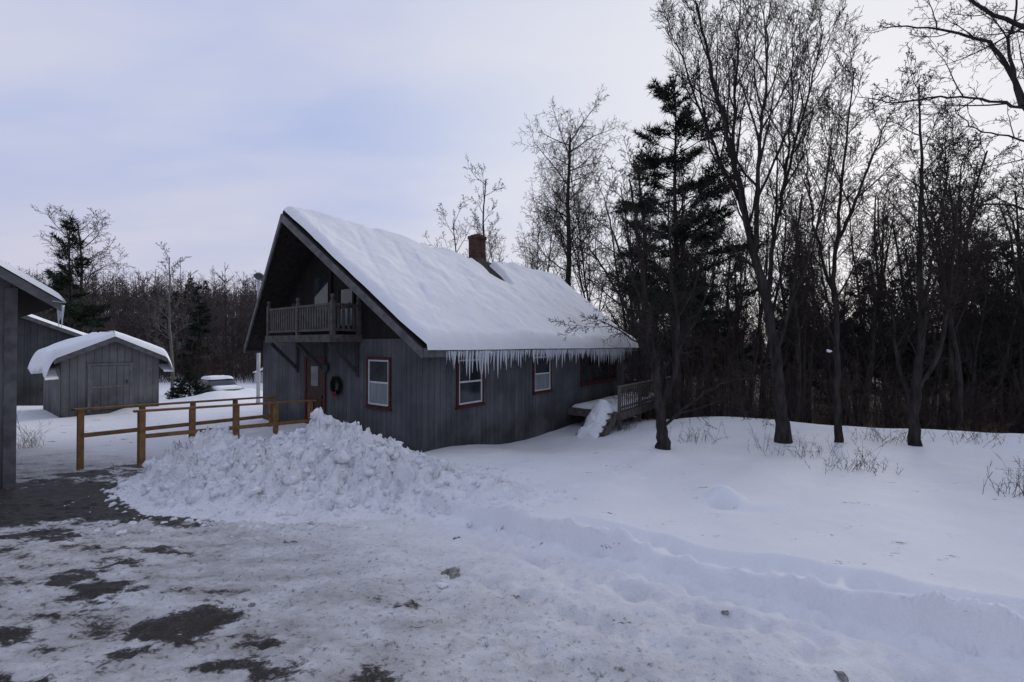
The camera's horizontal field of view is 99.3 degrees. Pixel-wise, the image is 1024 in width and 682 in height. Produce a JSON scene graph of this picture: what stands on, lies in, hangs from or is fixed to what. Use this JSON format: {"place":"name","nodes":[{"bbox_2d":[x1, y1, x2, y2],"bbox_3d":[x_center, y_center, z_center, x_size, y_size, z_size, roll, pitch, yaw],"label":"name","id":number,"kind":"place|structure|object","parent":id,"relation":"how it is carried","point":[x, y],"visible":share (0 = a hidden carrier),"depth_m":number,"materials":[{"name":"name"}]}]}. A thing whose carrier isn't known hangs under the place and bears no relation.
{"place":"outdoors","nodes":[
{"label":"outdoors","id":0,"kind":"place"},
{"bbox_2d":[0,314,1023,681],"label":"ground","id":1,"kind":"structure","parent":0,"point":[632,554],"depth_m":4.04,"materials":[{"name":"snow"}]},
{"bbox_2d":[0,259,65,488],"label":"garage","id":2,"kind":"structure","parent":1,"relation":"on","point":[22,294],"depth_m":7.56,"materials":[{"name":"wood"}]},
{"bbox_2d":[16,411,68,447],"bbox_3d":[-12.332,2.154,11.261,1.629,1.213,1.066,0,-1,34],"label":"dry shrub","id":3,"kind":"object","parent":1,"relation":"on","point":[31,444],"visible":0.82,"depth_m":11.07,"materials":[{"name":"plant"}]},
{"bbox_2d":[17,314,86,405],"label":"barn","id":4,"kind":"structure","parent":1,"relation":"on","point":[35,333],"depth_m":21.62,"materials":[{"name":"wood"}]},
{"bbox_2d":[42,216,113,333],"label":"pine","id":5,"kind":"object","parent":1,"relation":"on","point":[72,309],"visible":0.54,"depth_m":24.99,"materials":[{"name":"green plant"}]},
{"bbox_2d":[32,205,135,331],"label":"round tree","id":6,"kind":"object","parent":1,"relation":"on","point":[81,280],"visible":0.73,"depth_m":32.98,"materials":[{"name":"brown plant"}]},
{"bbox_2d":[27,330,173,417],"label":"garden shed","id":7,"kind":"structure","parent":1,"relation":"on","point":[104,369],"depth_m":16.68,"materials":[{"name":"wood"}]},
{"bbox_2d":[87,363,133,411],"bbox_3d":[-15.439,1.760,16.744,0.078,1.800,1.340,0,-1,37],"label":"door","id":8,"kind":"structure","parent":7,"relation":"in","point":[111,384],"depth_m":16.72,"materials":[{"name":"wood"}]},
{"bbox_2d":[18,256,262,376],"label":"hill wood","id":9,"kind":"object","parent":1,"relation":"on","point":[139,298],"visible":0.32,"depth_m":61.91,"materials":[{"name":"plant"}]},
{"bbox_2d":[35,277,262,350],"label":"hill evergreens","id":10,"kind":"object","parent":1,"relation":"on","point":[184,295],"visible":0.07,"depth_m":87.45,"materials":[{"name":"plant"}]},
{"bbox_2d":[145,242,191,393],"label":"birch tree","id":11,"kind":"object","parent":1,"relation":"on","point":[170,334],"visible":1,"depth_m":29.74,"materials":[{"name":"brown plant"}]},
{"bbox_2d":[91,305,262,382],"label":"hedge scrub","id":12,"kind":"object","parent":1,"relation":"on","point":[214,367],"visible":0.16,"depth_m":42.58,"materials":[{"name":"plant"}]},
{"bbox_2d":[174,370,211,396],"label":"evergreen","id":13,"kind":"object","parent":1,"relation":"on","point":[188,378],"visible":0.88,"depth_m":23.89,"materials":[{"name":"green plant"}]},
{"bbox_2d":[71,396,315,469],"bbox_3d":[-7.544,2.215,10.906,1.937,1.623,4.986,0,-1,37],"label":"fence","id":14,"kind":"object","parent":1,"relation":"on","point":[267,432],"depth_m":10.29,"materials":[{"name":"wood"}]},
{"bbox_2d":[174,285,213,379],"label":"spruce","id":15,"kind":"object","parent":1,"relation":"on","point":[195,327],"visible":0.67,"depth_m":43.55,"materials":[{"name":"green plant"}]},
{"bbox_2d":[194,375,243,392],"bbox_3d":[-17.344,2.777,25.792,3.911,1.405,1.610,0,-1,40],"label":"parked car","id":16,"kind":"object","parent":1,"relation":"on","point":[221,382],"visible":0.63,"depth_m":25.23,"materials":[{"name":"white paint"}]},
{"bbox_2d":[254,272,263,402],"bbox_3d":[-13.103,-0.172,22.503,0.480,6.758,0.468,0,-1,0],"label":"yard lamp","id":17,"kind":"object","parent":1,"relation":"on","point":[258,276],"visible":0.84,"depth_m":22.42,"materials":[{"name":"grey metal"}]},
{"bbox_2d":[64,406,566,537],"bbox_3d":[-3.297,1.947,7.551,8.232,1.514,4.962,0,-1,0],"label":"snow pile","id":18,"kind":"object","parent":1,"relation":"on","point":[321,467],"visible":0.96,"depth_m":6.61,"materials":[{"name":"snow"}]},
{"bbox_2d":[441,567,460,579],"bbox_3d":[-0.556,2.191,4.074,0.174,0.103,0.192,0,-1,-37],"label":"snow clod","id":19,"kind":"object","parent":1,"relation":"on","point":[452,572],"visible":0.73,"depth_m":4.07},
{"bbox_2d":[420,194,492,256],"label":"tree","id":20,"kind":"object","parent":1,"relation":"on","point":[454,225],"visible":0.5,"depth_m":24.67,"materials":[{"name":"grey plant"}]},
{"bbox_2d":[244,206,671,451],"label":"house","id":21,"kind":"structure","parent":1,"relation":"on","point":[413,345],"depth_m":12.40,"materials":[{"name":"grey"}]},
{"bbox_2d":[306,360,322,423],"bbox_3d":[-5.821,1.539,12.805,0.944,1.967,0.088,0,-1,37],"label":"front door","id":22,"kind":"structure","parent":21,"relation":"in","point":[314,375],"depth_m":12.82,"materials":[{"name":"brown wood"}]},
{"bbox_2d":[312,271,332,334],"bbox_3d":[-5.511,-1.069,12.618,1.000,1.820,0.058,0,-1,37],"label":"balcony door","id":23,"kind":"structure","parent":21,"relation":"in","point":[322,283],"depth_m":12.58,"materials":[{"name":"glass"}]},
{"bbox_2d":[329,376,342,398],"bbox_3d":[-4.894,1.263,12.090,0.626,0.666,0.238,0,-1,37],"label":"wreath","id":24,"kind":"object","parent":21,"relation":"attached to","point":[333,391],"visible":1,"depth_m":12.04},
{"bbox_2d":[337,285,355,328],"bbox_3d":[-4.552,-0.911,11.897,0.860,1.250,0.073,0,-1,37],"label":"window","id":25,"kind":"structure","parent":21,"relation":"in","point":[345,294],"depth_m":11.92,"materials":[{"name":"glass"}]},
{"bbox_2d":[364,357,391,410],"bbox_3d":[-3.396,1.065,11.019,1.040,1.320,0.073,0,-1,37],"label":"window","id":26,"kind":"structure","parent":21,"relation":"in","point":[378,369],"depth_m":11.03,"materials":[{"name":"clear glass"}]},
{"bbox_2d":[455,356,485,409],"bbox_3d":[-1.069,1.069,11.388,0.073,1.320,1.110,0,-1,37],"label":"window","id":27,"kind":"structure","parent":21,"relation":"in","point":[469,393],"depth_m":11.34,"materials":[{"name":"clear glass"}]},
{"bbox_2d":[532,354,552,394],"bbox_3d":[1.009,1.071,14.186,0.073,1.270,1.160,0,-1,37],"label":"window","id":28,"kind":"structure","parent":21,"relation":"in","point":[542,370],"depth_m":14.20,"materials":[{"name":"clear glass"}]},
{"bbox_2d":[580,353,617,386],"bbox_3d":[3.598,1.119,17.676,0.073,1.200,3.410,0,-1,37],"label":"window","id":29,"kind":"structure","parent":21,"relation":"in","point":[589,370],"depth_m":17.36,"materials":[{"name":"black glass"}]},
{"bbox_2d":[463,153,506,261],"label":"sparse tree","id":30,"kind":"object","parent":1,"relation":"on","point":[484,195],"visible":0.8,"depth_m":26.75,"materials":[{"name":"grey plant"}]},
{"bbox_2d":[471,221,507,262],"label":"thin tree","id":31,"kind":"object","parent":1,"relation":"on","point":[490,249],"visible":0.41,"depth_m":36.40,"materials":[{"name":"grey plant"}]},
{"bbox_2d":[511,204,566,276],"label":"thin tree","id":32,"kind":"object","parent":1,"relation":"on","point":[529,255],"visible":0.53,"depth_m":30.51,"materials":[{"name":"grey plant"}]},
{"bbox_2d":[523,174,577,279],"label":"thin tree","id":33,"kind":"object","parent":1,"relation":"on","point":[550,239],"visible":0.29,"depth_m":33.57,"materials":[{"name":"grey plant"}]},
{"bbox_2d":[510,85,628,285],"bbox_3d":[3.970,-6.295,27.708,8.151,19.595,8.115,0,-1,0],"label":"bushy tree","id":34,"kind":"object","parent":1,"relation":"on","point":[561,214],"visible":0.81,"depth_m":27.66,"materials":[{"name":"brown plant"}]},
{"bbox_2d":[538,186,624,327],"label":"thin tree","id":35,"kind":"object","parent":1,"relation":"on","point":[568,235],"visible":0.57,"depth_m":25.43,"materials":[{"name":"brown plant"}]},
{"bbox_2d":[545,108,625,310],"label":"thin tree","id":36,"kind":"object","parent":1,"relation":"on","point":[578,239],"visible":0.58,"depth_m":27.78,"materials":[{"name":"brown plant"}]},
{"bbox_2d":[596,200,637,391],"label":"tree","id":37,"kind":"object","parent":1,"relation":"on","point":[623,314],"visible":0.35,"depth_m":35.47,"materials":[{"name":"brown plant"}]},
{"bbox_2d":[606,167,651,339],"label":"tree","id":38,"kind":"object","parent":1,"relation":"on","point":[622,195],"visible":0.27,"depth_m":23.28,"materials":[{"name":"brown plant"}]},
{"bbox_2d":[604,221,653,414],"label":"tree","id":39,"kind":"object","parent":1,"relation":"on","point":[635,354],"visible":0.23,"depth_m":27.34,"materials":[{"name":"brown plant"}]},
{"bbox_2d":[621,212,669,418],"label":"tree","id":40,"kind":"object","parent":1,"relation":"on","point":[660,357],"visible":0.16,"depth_m":16.66,"materials":[{"name":"brown plant"}]},
{"bbox_2d":[617,135,687,418],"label":"tree","id":41,"kind":"object","parent":1,"relation":"on","point":[642,340],"visible":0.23,"depth_m":18.46,"materials":[{"name":"brown plant"}]},
{"bbox_2d":[640,216,671,384],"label":"tree","id":42,"kind":"object","parent":1,"relation":"on","point":[666,352],"visible":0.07,"depth_m":29.24,"materials":[{"name":"brown plant"}]},
{"bbox_2d":[548,149,785,449],"bbox_3d":[3.411,-0.840,10.660,4.926,7.452,4.255,0,-1,-20],"label":"crooked tree","id":43,"kind":"object","parent":1,"relation":"on","point":[662,437],"visible":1,"depth_m":10.05,"materials":[{"name":"brown plant"}]},
{"bbox_2d":[662,245,706,418],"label":"tree","id":44,"kind":"object","parent":1,"relation":"on","point":[676,393],"visible":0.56,"depth_m":15.04,"materials":[{"name":"brown plant"}]},
{"bbox_2d":[603,68,770,418],"bbox_3d":[6.013,-3.210,15.348,6.117,12.557,5.866,0,-1,0],"label":"white pine","id":45,"kind":"object","parent":1,"relation":"on","point":[654,161],"visible":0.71,"depth_m":15.11,"materials":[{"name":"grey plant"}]},
{"bbox_2d":[650,150,728,417],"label":"tree","id":46,"kind":"object","parent":1,"relation":"on","point":[693,175],"visible":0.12,"depth_m":23.60,"materials":[{"name":"brown plant"}]},
{"bbox_2d":[662,273,725,410],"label":"wood conifer","id":47,"kind":"object","parent":1,"relation":"on","point":[701,355],"visible":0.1,"depth_m":33.53,"materials":[{"name":"plant"}]},
{"bbox_2d":[658,175,731,416],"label":"tree","id":48,"kind":"object","parent":1,"relation":"on","point":[702,334],"visible":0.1,"depth_m":20.91,"materials":[{"name":"brown plant"}]},
{"bbox_2d":[680,242,718,414],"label":"tree","id":49,"kind":"object","parent":1,"relation":"on","point":[695,349],"visible":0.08,"depth_m":27.15,"materials":[{"name":"brown plant"}]},
{"bbox_2d":[691,183,742,415],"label":"tree","id":50,"kind":"object","parent":1,"relation":"on","point":[710,331],"visible":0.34,"depth_m":18.61,"materials":[{"name":"grey plant"}]},
{"bbox_2d":[696,219,752,416],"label":"tree","id":51,"kind":"object","parent":1,"relation":"on","point":[730,312],"visible":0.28,"depth_m":23.55,"materials":[{"name":"brown plant"}]},
{"bbox_2d":[690,253,771,411],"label":"wood conifer","id":52,"kind":"object","parent":1,"relation":"on","point":[741,354],"visible":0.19,"depth_m":29.79,"materials":[{"name":"plant"}]},
{"bbox_2d":[704,230,758,415],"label":"tree","id":53,"kind":"object","parent":1,"relation":"on","point":[739,295],"visible":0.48,"depth_m":20.35,"materials":[{"name":"brown plant"}]},
{"bbox_2d":[713,214,768,415],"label":"tree","id":54,"kind":"object","parent":1,"relation":"on","point":[745,275],"visible":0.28,"depth_m":24.56,"materials":[{"name":"brown plant"}]},
{"bbox_2d":[729,211,783,417],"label":"tree","id":55,"kind":"object","parent":1,"relation":"on","point":[758,330],"visible":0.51,"depth_m":16.89,"materials":[{"name":"brown plant"}]},
{"bbox_2d":[740,217,774,410],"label":"tree","id":56,"kind":"object","parent":1,"relation":"on","point":[760,350],"visible":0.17,"depth_m":37.60,"materials":[{"name":"brown plant"}]},
{"bbox_2d":[650,0,881,443],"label":"tall maple","id":57,"kind":"object","parent":1,"relation":"on","point":[781,418],"visible":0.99,"depth_m":10.94,"materials":[{"name":"brown plant"}]},
{"bbox_2d":[732,178,809,418],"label":"tree","id":58,"kind":"object","parent":1,"relation":"on","point":[774,302],"visible":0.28,"depth_m":20.29,"materials":[{"name":"grey plant"}]},
{"bbox_2d":[531,253,1023,410],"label":"distant wood","id":59,"kind":"object","parent":1,"relation":"on","point":[770,379],"visible":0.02,"depth_m":42.58,"materials":[{"name":"plant"}]},
{"bbox_2d":[741,271,826,417],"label":"wood conifer","id":60,"kind":"object","parent":1,"relation":"on","point":[759,357],"visible":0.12,"depth_m":33.94,"materials":[{"name":"plant"}]},
{"bbox_2d":[764,221,808,420],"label":"tree","id":61,"kind":"object","parent":1,"relation":"on","point":[786,348],"visible":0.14,"depth_m":28.66,"materials":[{"name":"brown plant"}]},
{"bbox_2d":[750,160,829,421],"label":"tree","id":62,"kind":"object","parent":1,"relation":"on","point":[798,383],"visible":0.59,"depth_m":15.12,"materials":[{"name":"brown plant"}]},
{"bbox_2d":[748,432,845,458],"bbox_3d":[6.274,2.325,9.645,1.614,0.570,1.256,0,-1,-12],"label":"dry shrub","id":63,"kind":"object","parent":1,"relation":"on","point":[802,448],"visible":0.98,"depth_m":9.73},
{"bbox_2d":[779,262,830,381],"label":"tree","id":64,"kind":"object","parent":1,"relation":"on","point":[790,335],"visible":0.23,"depth_m":22.69,"materials":[{"name":"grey plant"}]},
{"bbox_2d":[777,214,833,422],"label":"tree","id":65,"kind":"object","parent":1,"relation":"on","point":[803,330],"visible":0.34,"depth_m":17.27,"materials":[{"name":"brown plant"}]},
{"bbox_2d":[780,225,833,422],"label":"tree","id":66,"kind":"object","parent":1,"relation":"on","point":[817,327],"visible":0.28,"depth_m":17.44,"materials":[{"name":"brown plant"}]},
{"bbox_2d":[596,294,1023,433],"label":"undergrowth","id":67,"kind":"object","parent":1,"relation":"on","point":[988,406],"visible":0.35,"depth_m":16.43,"materials":[{"name":"plant"}]},
{"bbox_2d":[787,228,857,422],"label":"tree","id":68,"kind":"object","parent":1,"relation":"on","point":[811,341],"visible":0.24,"depth_m":19.20,"materials":[{"name":"brown plant"}]},
{"bbox_2d":[786,226,858,408],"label":"tree","id":69,"kind":"object","parent":1,"relation":"on","point":[831,368],"visible":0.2,"depth_m":24.41,"materials":[{"name":"brown plant"}]},
{"bbox_2d":[811,222,860,425],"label":"tree","id":70,"kind":"object","parent":1,"relation":"on","point":[840,316],"visible":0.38,"depth_m":24.18,"materials":[{"name":"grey plant"}]},
{"bbox_2d":[812,299,864,425],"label":"wood conifer","id":71,"kind":"object","parent":1,"relation":"on","point":[856,329],"visible":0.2,"depth_m":26.80,"materials":[{"name":"green plant"}]},
{"bbox_2d":[820,267,868,426],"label":"tree","id":72,"kind":"object","parent":1,"relation":"on","point":[845,292],"visible":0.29,"depth_m":28.59,"materials":[{"name":"brown plant"}]},
{"bbox_2d":[800,438,902,474],"bbox_3d":[6.367,2.158,8.304,1.693,0.713,1.118,0,-1,0],"label":"dry shrub","id":73,"kind":"object","parent":1,"relation":"on","point":[860,463],"visible":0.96,"depth_m":8.24,"materials":[{"name":"plant"}]},
{"bbox_2d":[779,14,935,442],"bbox_3d":[8.464,-2.408,11.015,2.941,10.975,3.079,0,-1,21],"label":"forked tree","id":74,"kind":"object","parent":1,"relation":"on","point":[838,431],"visible":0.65,"depth_m":10.71,"materials":[{"name":"brown plant"}]},
{"bbox_2d":[827,176,887,369],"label":"tree","id":75,"kind":"object","parent":1,"relation":"on","point":[853,228],"visible":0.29,"depth_m":30.21,"materials":[{"name":"brown plant"}]},
{"bbox_2d":[843,260,887,366],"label":"wood conifer","id":76,"kind":"object","parent":1,"relation":"on","point":[860,356],"visible":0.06,"depth_m":40.12,"materials":[{"name":"plant"}]},
{"bbox_2d":[839,202,907,409],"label":"tree","id":77,"kind":"object","parent":1,"relation":"on","point":[860,290],"visible":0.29,"depth_m":25.18,"materials":[{"name":"brown plant"}]},
{"bbox_2d":[841,231,915,426],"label":"tree","id":78,"kind":"object","parent":1,"relation":"on","point":[872,322],"visible":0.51,"depth_m":18.27,"materials":[{"name":"brown plant"}]},
{"bbox_2d":[853,191,911,405],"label":"tree","id":79,"kind":"object","parent":1,"relation":"on","point":[891,229],"visible":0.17,"depth_m":29.58,"materials":[{"name":"brown plant"}]},
{"bbox_2d":[850,173,916,426],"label":"tree","id":80,"kind":"object","parent":1,"relation":"on","point":[881,346],"visible":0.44,"depth_m":19.91,"materials":[{"name":"brown plant"}]},
{"bbox_2d":[859,261,909,427],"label":"tree","id":81,"kind":"object","parent":1,"relation":"on","point":[891,364],"visible":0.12,"depth_m":22.35,"materials":[{"name":"brown plant"}]},
{"bbox_2d":[846,415,929,443],"bbox_3d":[9.453,2.207,10.953,1.802,0.738,1.480,0,-1,38],"label":"dry shrub","id":82,"kind":"object","parent":1,"relation":"on","point":[876,436],"visible":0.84,"depth_m":10.92,"materials":[{"name":"plant"}]},
{"bbox_2d":[863,269,924,426],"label":"tree","id":83,"kind":"object","parent":1,"relation":"on","point":[888,361],"visible":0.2,"depth_m":22.23,"materials":[{"name":"brown plant"}]},
{"bbox_2d":[846,277,947,427],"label":"wood conifer","id":84,"kind":"object","parent":1,"relation":"on","point":[877,376],"visible":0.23,"depth_m":23.86,"materials":[{"name":"green plant"}]},
{"bbox_2d":[864,204,941,427],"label":"tree","id":85,"kind":"object","parent":1,"relation":"on","point":[908,318],"visible":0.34,"depth_m":20.98,"materials":[{"name":"brown plant"}]},
{"bbox_2d":[819,0,1023,259],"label":"overhanging tree","id":86,"kind":"object","parent":1,"relation":"on","point":[1010,69],"visible":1,"depth_m":7.03,"materials":[{"name":"brown plant"}]},
{"bbox_2d":[876,265,966,378],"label":"wood conifer","id":87,"kind":"object","parent":1,"relation":"on","point":[909,359],"visible":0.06,"depth_m":28.82,"materials":[{"name":"plant"}]},
{"bbox_2d":[835,43,1014,446],"bbox_3d":[10.207,-2.050,10.568,3.418,10.356,3.392,0,-1,0],"label":"spreading tree","id":88,"kind":"object","parent":1,"relation":"on","point":[918,380],"visible":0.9,"depth_m":10.36,"materials":[{"name":"brown plant"}]},
{"bbox_2d":[892,225,960,426],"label":"tree","id":89,"kind":"object","parent":1,"relation":"on","point":[904,237],"visible":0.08,"depth_m":26.69,"materials":[{"name":"brown plant"}]},
{"bbox_2d":[888,207,978,429],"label":"tree","id":90,"kind":"object","parent":1,"relation":"on","point":[932,330],"visible":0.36,"depth_m":17.27,"materials":[{"name":"brown plant"}]},
{"bbox_2d":[881,125,997,430],"bbox_3d":[14.909,-2.055,15.255,2.881,10.937,2.417,-1,-1,44],"label":"tree","id":91,"kind":"object","parent":1,"relation":"on","point":[959,394],"visible":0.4,"depth_m":14.87,"materials":[{"name":"brown plant"}]},
{"bbox_2d":[905,160,983,429],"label":"tree","id":92,"kind":"object","parent":1,"relation":"on","point":[955,322],"visible":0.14,"depth_m":17.19,"materials":[{"name":"brown plant"}]},
{"bbox_2d":[908,190,989,432],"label":"tree","id":93,"kind":"object","parent":1,"relation":"on","point":[968,357],"visible":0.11,"depth_m":19.06,"materials":[{"name":"brown plant"}]},
{"bbox_2d":[909,166,989,427],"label":"tree","id":94,"kind":"object","parent":1,"relation":"on","point":[979,222],"visible":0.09,"depth_m":27.46,"materials":[{"name":"brown plant"}]},
{"bbox_2d":[897,136,1016,430],"bbox_3d":[24.915,-2.265,24.101,3.852,17.636,4.593,0,-1,-2],"label":"tree","id":95,"kind":"object","parent":1,"relation":"on","point":[985,140],"visible":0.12,"depth_m":23.65,"materials":[{"name":"brown plant"}]},
{"bbox_2d":[908,254,1017,429],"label":"wood conifer","id":96,"kind":"object","parent":1,"relation":"on","point":[963,363],"visible":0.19,"depth_m":26.02,"materials":[{"name":"plant"}]},
{"bbox_2d":[909,130,1021,429],"bbox_3d":[17.354,-1.793,16.431,2.755,12.382,2.777,0,-1,-14],"label":"tree","id":97,"kind":"object","parent":1,"relation":"on","point":[950,365],"visible":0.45,"depth_m":16.36,"materials":[{"name":"brown plant"}]},
{"bbox_2d":[929,174,1005,374],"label":"tree","id":98,"kind":"object","parent":1,"relation":"on","point":[971,248],"visible":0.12,"depth_m":21.32,"materials":[{"name":"brown plant"}]},
{"bbox_2d":[924,419,1022,447],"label":"dry shrub","id":99,"kind":"object","parent":1,"relation":"on","point":[965,431],"visible":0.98,"depth_m":10.71,"materials":[{"name":"plant"}]},
{"bbox_2d":[945,234,1017,429],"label":"tree","id":100,"kind":"object","parent":1,"relation":"on","point":[975,349],"visible":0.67,"depth_m":16.66,"materials":[{"name":"brown plant"}]},
{"bbox_2d":[940,237,1023,432],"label":"wood conifer","id":101,"kind":"object","parent":1,"relation":"on","point":[965,379],"visible":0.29,"depth_m":23.03,"materials":[{"name":"plant"}]},
{"bbox_2d":[951,220,1023,433],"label":"tree","id":102,"kind":"object","parent":1,"relation":"on","point":[1014,377],"visible":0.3,"depth_m":18.82,"materials":[{"name":"brown plant"}]},
{"bbox_2d":[972,149,1023,431],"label":"tree","id":103,"kind":"object","parent":1,"relation":"on","point":[1019,360],"visible":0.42,"depth_m":20.07,"materials":[{"name":"brown plant"}]},
{"bbox_2d":[975,176,1023,433],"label":"tree","id":104,"kind":"object","parent":1,"relation":"on","point":[1019,295],"visible":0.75,"depth_m":16.33,"materials":[{"name":"brown plant"}]},
{"bbox_2d":[975,229,1023,432],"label":"tree","id":105,"kind":"object","parent":1,"relation":"on","point":[1005,358],"visible":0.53,"depth_m":18.10,"materials":[{"name":"brown plant"}]},
{"bbox_2d":[982,456,1023,497],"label":"dry shrub","id":106,"kind":"object","parent":1,"relation":"on","point":[1009,482],"visible":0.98,"depth_m":6.55,"materials":[{"name":"plant"}]},
{"bbox_2d":[0,0,1023,342],"label":"sky","id":107,"kind":"structure","parent":0,"point":[194,125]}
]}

